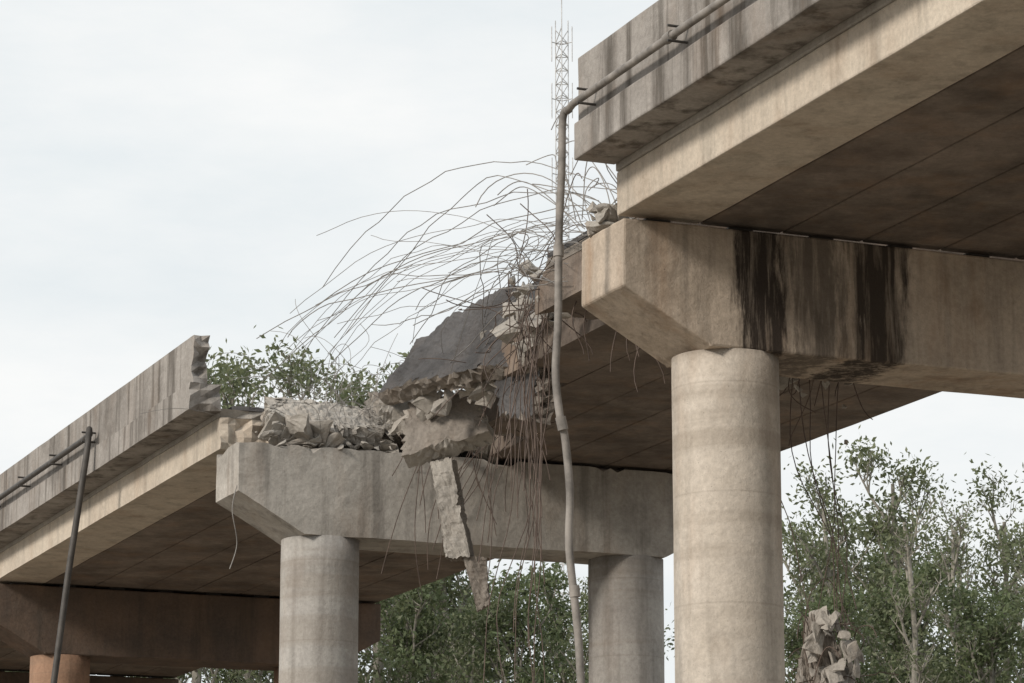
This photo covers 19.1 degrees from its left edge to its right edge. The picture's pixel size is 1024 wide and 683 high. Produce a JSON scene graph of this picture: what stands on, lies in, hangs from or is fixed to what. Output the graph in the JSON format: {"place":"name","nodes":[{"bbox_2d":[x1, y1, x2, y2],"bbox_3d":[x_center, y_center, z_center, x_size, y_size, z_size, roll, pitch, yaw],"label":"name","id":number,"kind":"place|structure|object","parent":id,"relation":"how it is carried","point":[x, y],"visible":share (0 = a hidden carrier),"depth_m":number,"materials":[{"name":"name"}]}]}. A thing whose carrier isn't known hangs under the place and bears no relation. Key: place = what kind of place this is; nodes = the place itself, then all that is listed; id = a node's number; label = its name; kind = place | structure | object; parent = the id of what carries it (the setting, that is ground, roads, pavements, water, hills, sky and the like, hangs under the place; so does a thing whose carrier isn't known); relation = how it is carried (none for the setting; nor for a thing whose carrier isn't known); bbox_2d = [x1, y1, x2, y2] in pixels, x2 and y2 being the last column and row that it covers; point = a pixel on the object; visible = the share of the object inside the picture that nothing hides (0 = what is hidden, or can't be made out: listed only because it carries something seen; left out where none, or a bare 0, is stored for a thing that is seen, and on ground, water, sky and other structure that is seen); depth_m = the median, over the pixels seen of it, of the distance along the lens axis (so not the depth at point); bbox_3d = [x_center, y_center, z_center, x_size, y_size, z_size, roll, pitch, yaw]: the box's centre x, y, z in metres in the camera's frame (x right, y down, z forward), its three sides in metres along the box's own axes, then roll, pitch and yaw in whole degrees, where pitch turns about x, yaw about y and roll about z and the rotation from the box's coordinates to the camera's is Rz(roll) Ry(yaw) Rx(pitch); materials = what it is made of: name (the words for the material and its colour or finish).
{"place":"outdoors","nodes":[
{"label":"outdoors","id":0,"kind":"place"},
{"bbox_2d":[140,210,588,448],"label":"exposed steel strands","id":1,"kind":"object","parent":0,"point":[377,378],"visible":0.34,"depth_m":42.16},
{"bbox_2d":[0,0,1023,682],"label":"sky","id":2,"kind":"structure","parent":0,"point":[171,171],"materials":[{"name":"white"}]},
{"label":"ground","id":3,"kind":"structure","parent":0,"visible":0},
{"bbox_2d":[0,669,178,682],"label":"bridge pier","id":4,"kind":"structure","parent":3,"relation":"on","point":[13,677],"depth_m":76.28,"materials":[{"name":"concrete"}]},
{"bbox_2d":[0,639,201,677],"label":"bridge deck","id":5,"kind":"structure","parent":4,"relation":"on","point":[12,659],"depth_m":75.29,"materials":[{"name":"concrete"}]},
{"bbox_2d":[124,668,206,682],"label":"deciduous tree","id":6,"kind":"object","parent":3,"relation":"on","point":[179,676],"visible":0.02,"depth_m":81.41,"materials":[{"name":"green plant"}]},
{"bbox_2d":[0,582,379,682],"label":"bridge pier","id":7,"kind":"structure","parent":3,"relation":"on","point":[157,628],"depth_m":61.46,"materials":[{"name":"concrete"}]},
{"bbox_2d":[0,335,605,603],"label":"bridge deck","id":8,"kind":"structure","parent":7,"relation":"on","point":[155,517],"depth_m":54.40,"materials":[{"name":"concrete"}]},
{"bbox_2d":[0,426,95,682],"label":"drain pipe","id":9,"kind":"object","parent":8,"relation":"attached to","point":[86,438],"visible":1,"depth_m":51.60,"materials":[{"name":"grey metal"}]},
{"bbox_2d":[135,347,273,682],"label":"deciduous tree","id":10,"kind":"object","parent":3,"relation":"on","point":[196,676],"visible":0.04,"depth_m":80.21,"materials":[{"name":"green plant"}]},
{"bbox_2d":[191,668,273,682],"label":"deciduous tree","id":11,"kind":"object","parent":3,"relation":"on","point":[223,672],"visible":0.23,"depth_m":89.18,"materials":[{"name":"green plant"}]},
{"bbox_2d":[129,339,361,682],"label":"deciduous tree","id":12,"kind":"object","parent":3,"relation":"on","point":[235,389],"visible":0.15,"depth_m":88.92,"materials":[{"name":"green plant"}]},
{"bbox_2d":[249,325,380,682],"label":"deciduous tree","id":13,"kind":"object","parent":3,"relation":"on","point":[291,366],"visible":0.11,"depth_m":84.61,"materials":[{"name":"green plant"}]},
{"bbox_2d":[262,336,425,682],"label":"deciduous tree","id":14,"kind":"object","parent":3,"relation":"on","point":[304,365],"visible":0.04,"depth_m":92.85,"materials":[{"name":"green plant"}]},
{"bbox_2d":[312,346,469,682],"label":"deciduous tree","id":15,"kind":"object","parent":3,"relation":"on","point":[360,399],"visible":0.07,"depth_m":82.78,"materials":[{"name":"green plant"}]},
{"bbox_2d":[358,576,475,682],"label":"deciduous tree","id":16,"kind":"object","parent":3,"relation":"on","point":[409,654],"visible":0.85,"depth_m":74.48,"materials":[{"name":"green plant"}]},
{"bbox_2d":[358,365,512,682],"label":"deciduous tree","id":17,"kind":"object","parent":3,"relation":"on","point":[454,600],"visible":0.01,"depth_m":88.99,"materials":[{"name":"green plant"}]},
{"bbox_2d":[216,442,673,682],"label":"bridge pier","id":18,"kind":"structure","parent":3,"relation":"on","point":[321,517],"depth_m":46.76,"materials":[{"name":"concrete"}]},
{"bbox_2d":[229,485,236,568],"bbox_3d":[-4.157,2.771,45.551,0.054,1.306,0.170,-7,-14,27],"label":"hanging cable","id":19,"kind":"object","parent":18,"relation":"hanging from","point":[234,527],"visible":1,"depth_m":45.53,"materials":[{"name":"metal"}]},
{"bbox_2d":[260,396,384,448],"bbox_3d":[-2.903,1.292,46.995,1.938,0.892,0.896,5,-14,-23],"label":"girder stump","id":20,"kind":"object","parent":18,"relation":"on","point":[357,431],"visible":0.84,"depth_m":46.86,"materials":[{"name":"concrete"}]},
{"bbox_2d":[364,391,489,454],"bbox_3d":[-1.177,1.275,47.610,2.086,1.032,1.293,5,-14,-22],"label":"girder stump","id":21,"kind":"object","parent":18,"relation":"on","point":[382,412],"visible":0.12,"depth_m":47.23,"materials":[{"name":"concrete"}]},
{"bbox_2d":[429,590,513,682],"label":"deciduous tree","id":22,"kind":"object","parent":3,"relation":"on","point":[474,673],"visible":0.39,"depth_m":79.50,"materials":[{"name":"green plant"}]},
{"bbox_2d":[429,577,519,681],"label":"deciduous tree","id":23,"kind":"object","parent":3,"relation":"on","point":[472,617],"visible":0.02,"depth_m":94.18,"materials":[{"name":"green plant"}]},
{"bbox_2d":[386,559,567,682],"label":"deciduous tree","id":24,"kind":"object","parent":3,"relation":"on","point":[446,585],"visible":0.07,"depth_m":88.31,"materials":[{"name":"green plant"}]},
{"bbox_2d":[446,562,588,682],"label":"deciduous tree","id":25,"kind":"object","parent":3,"relation":"on","point":[507,595],"visible":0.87,"depth_m":75.27,"materials":[{"name":"green plant"}]},
{"bbox_2d":[509,561,588,682],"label":"deciduous tree","id":26,"kind":"object","parent":3,"relation":"on","point":[563,616],"visible":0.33,"depth_m":83.07,"materials":[{"name":"green plant"}]},
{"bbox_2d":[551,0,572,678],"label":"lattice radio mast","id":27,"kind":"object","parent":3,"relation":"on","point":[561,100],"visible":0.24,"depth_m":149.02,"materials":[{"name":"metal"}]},
{"bbox_2d":[545,577,674,679],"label":"deciduous tree","id":28,"kind":"object","parent":3,"relation":"on","point":[585,597],"visible":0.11,"depth_m":79.51,"materials":[{"name":"green plant"}]},
{"bbox_2d":[581,217,1023,682],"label":"bridge pier","id":29,"kind":"structure","parent":3,"relation":"on","point":[729,325],"depth_m":33.53,"materials":[{"name":"concrete"}]},
{"bbox_2d":[473,217,1023,473],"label":"bridge deck","id":30,"kind":"structure","parent":29,"relation":"on","point":[616,421],"depth_m":43.21,"materials":[{"name":"concrete"}]},
{"bbox_2d":[254,200,627,463],"bbox_3d":[-1.188,-0.119,41.078,4.276,1.404,15.133,1,-13,-6],"label":"concrete rubble","id":31,"kind":"object","parent":30,"relation":"on","point":[304,430],"visible":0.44,"depth_m":44.01,"materials":[{"name":"grey concrete"}]},
{"bbox_2d":[401,394,495,467],"bbox_3d":[-0.889,1.272,44.310,1.358,1.147,0.684,-3,-13,14],"label":"slab fragment","id":32,"kind":"object","parent":31,"relation":"on","point":[457,430],"visible":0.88,"depth_m":44.12,"materials":[{"name":"concrete"}]},
{"bbox_2d":[430,457,473,561],"bbox_3d":[-0.860,2.435,44.054,0.664,1.494,0.338,0,-13,0],"label":"hanging fragment","id":33,"kind":"object","parent":32,"relation":"hanging from","point":[456,537],"visible":1,"depth_m":43.94,"materials":[{"name":"concrete"}]},
{"bbox_2d":[463,555,490,612],"bbox_3d":[-0.510,3.498,43.847,0.417,0.826,0.288,0,-13,0],"label":"hanging fragment tip","id":34,"kind":"object","parent":33,"relation":"hanging from","point":[477,572],"visible":0.96,"depth_m":43.76,"materials":[{"name":"grey concrete"}]},
{"bbox_2d":[256,115,638,390],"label":"exposed steel strands","id":35,"kind":"object","parent":30,"relation":"attached to","point":[554,203],"visible":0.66,"depth_m":39.07},
{"bbox_2d":[378,280,541,405],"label":"asphalt slab","id":36,"kind":"structure","parent":30,"relation":"on","point":[412,376],"depth_m":43.55,"materials":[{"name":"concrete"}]},
{"bbox_2d":[381,173,664,682],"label":"exposed rebar","id":37,"kind":"object","parent":30,"relation":"on","point":[534,355],"visible":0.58,"depth_m":39.49,"materials":[{"name":"metal"}]},
{"bbox_2d":[494,368,554,424],"bbox_3d":[0.205,0.607,41.668,0.546,1.407,1.668,5,-14,-21],"label":"concrete","id":38,"kind":"object","parent":30,"relation":"attached to","point":[506,398],"visible":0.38,"depth_m":41.17,"materials":[{"name":"concrete"}]},
{"bbox_2d":[779,376,856,445],"bbox_3d":[4.024,0.728,40.825,2.097,1.225,1.817,5,-14,-21],"label":"spalled concrete","id":39,"kind":"object","parent":30,"relation":"attached to","point":[783,382],"visible":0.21,"depth_m":41.23,"materials":[{"name":"grey concrete"}]},
{"bbox_2d":[779,377,898,682],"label":"exposed rebar","id":40,"kind":"object","parent":30,"relation":"attached to","point":[840,599],"visible":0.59,"depth_m":40.05,"materials":[{"name":"metal"}]},
{"bbox_2d":[574,0,1023,259],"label":"bridge deck","id":41,"kind":"structure","parent":29,"relation":"on","point":[894,122],"depth_m":31.03,"materials":[{"name":"concrete"}]},
{"bbox_2d":[552,0,729,682],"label":"drain pipe","id":42,"kind":"object","parent":41,"relation":"attached to","point":[669,37],"visible":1,"depth_m":32.59,"materials":[{"name":"grey metal"}]},
{"bbox_2d":[795,607,864,682],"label":"rubble pile","id":43,"kind":"object","parent":3,"relation":"on","point":[832,667],"visible":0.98,"depth_m":39.42,"materials":[{"name":"concrete"}]},
{"bbox_2d":[782,455,890,682],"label":"deciduous tree","id":44,"kind":"object","parent":3,"relation":"on","point":[824,555],"visible":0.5,"depth_m":77.46,"materials":[{"name":"green plant"}]},
{"bbox_2d":[782,486,891,682],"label":"deciduous tree","id":45,"kind":"object","parent":3,"relation":"on","point":[806,575],"visible":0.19,"depth_m":83.72,"materials":[{"name":"green plant"}]},
{"bbox_2d":[784,576,895,682],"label":"deciduous tree","id":46,"kind":"object","parent":3,"relation":"on","point":[793,644],"visible":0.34,"depth_m":71.34,"materials":[{"name":"green plant"}]},
{"bbox_2d":[789,515,932,682],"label":"deciduous tree","id":47,"kind":"object","parent":3,"relation":"on","point":[876,560],"visible":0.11,"depth_m":91.31,"materials":[{"name":"green plant"}]},
{"bbox_2d":[800,425,1011,682],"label":"deciduous tree","id":48,"kind":"object","parent":3,"relation":"on","point":[883,518],"visible":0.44,"depth_m":82.82,"materials":[{"name":"green plant"}]},
{"bbox_2d":[868,478,974,682],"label":"deciduous tree","id":49,"kind":"object","parent":3,"relation":"on","point":[913,651],"visible":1,"depth_m":69.06,"materials":[{"name":"green plant"}]},
{"bbox_2d":[850,548,1004,682],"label":"deciduous tree","id":50,"kind":"object","parent":3,"relation":"on","point":[873,602],"visible":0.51,"depth_m":73.28,"materials":[{"name":"green plant"}]},
{"bbox_2d":[889,491,1011,682],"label":"deciduous tree","id":51,"kind":"object","parent":3,"relation":"on","point":[953,559],"visible":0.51,"depth_m":71.55,"materials":[{"name":"green plant"}]},
{"bbox_2d":[915,482,1009,682],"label":"deciduous tree","id":52,"kind":"object","parent":3,"relation":"on","point":[963,550],"visible":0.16,"depth_m":79.30,"materials":[{"name":"green plant"}]},
{"bbox_2d":[907,569,1023,682],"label":"deciduous tree","id":53,"kind":"object","parent":3,"relation":"on","point":[984,652],"visible":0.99,"depth_m":69.23,"materials":[{"name":"green plant"}]},
{"bbox_2d":[938,453,1023,682],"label":"deciduous tree","id":54,"kind":"object","parent":3,"relation":"on","point":[995,547],"visible":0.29,"depth_m":80.81,"materials":[{"name":"green plant"}]},
{"bbox_2d":[980,463,1023,682],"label":"deciduous tree","id":55,"kind":"object","parent":3,"relation":"on","point":[1020,555],"visible":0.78,"depth_m":75.05,"materials":[{"name":"green plant"}]},
{"bbox_2d":[989,529,1023,682],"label":"deciduous tree","id":56,"kind":"object","parent":3,"relation":"on","point":[1015,589],"visible":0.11,"depth_m":94.23,"materials":[{"name":"green plant"}]}
]}

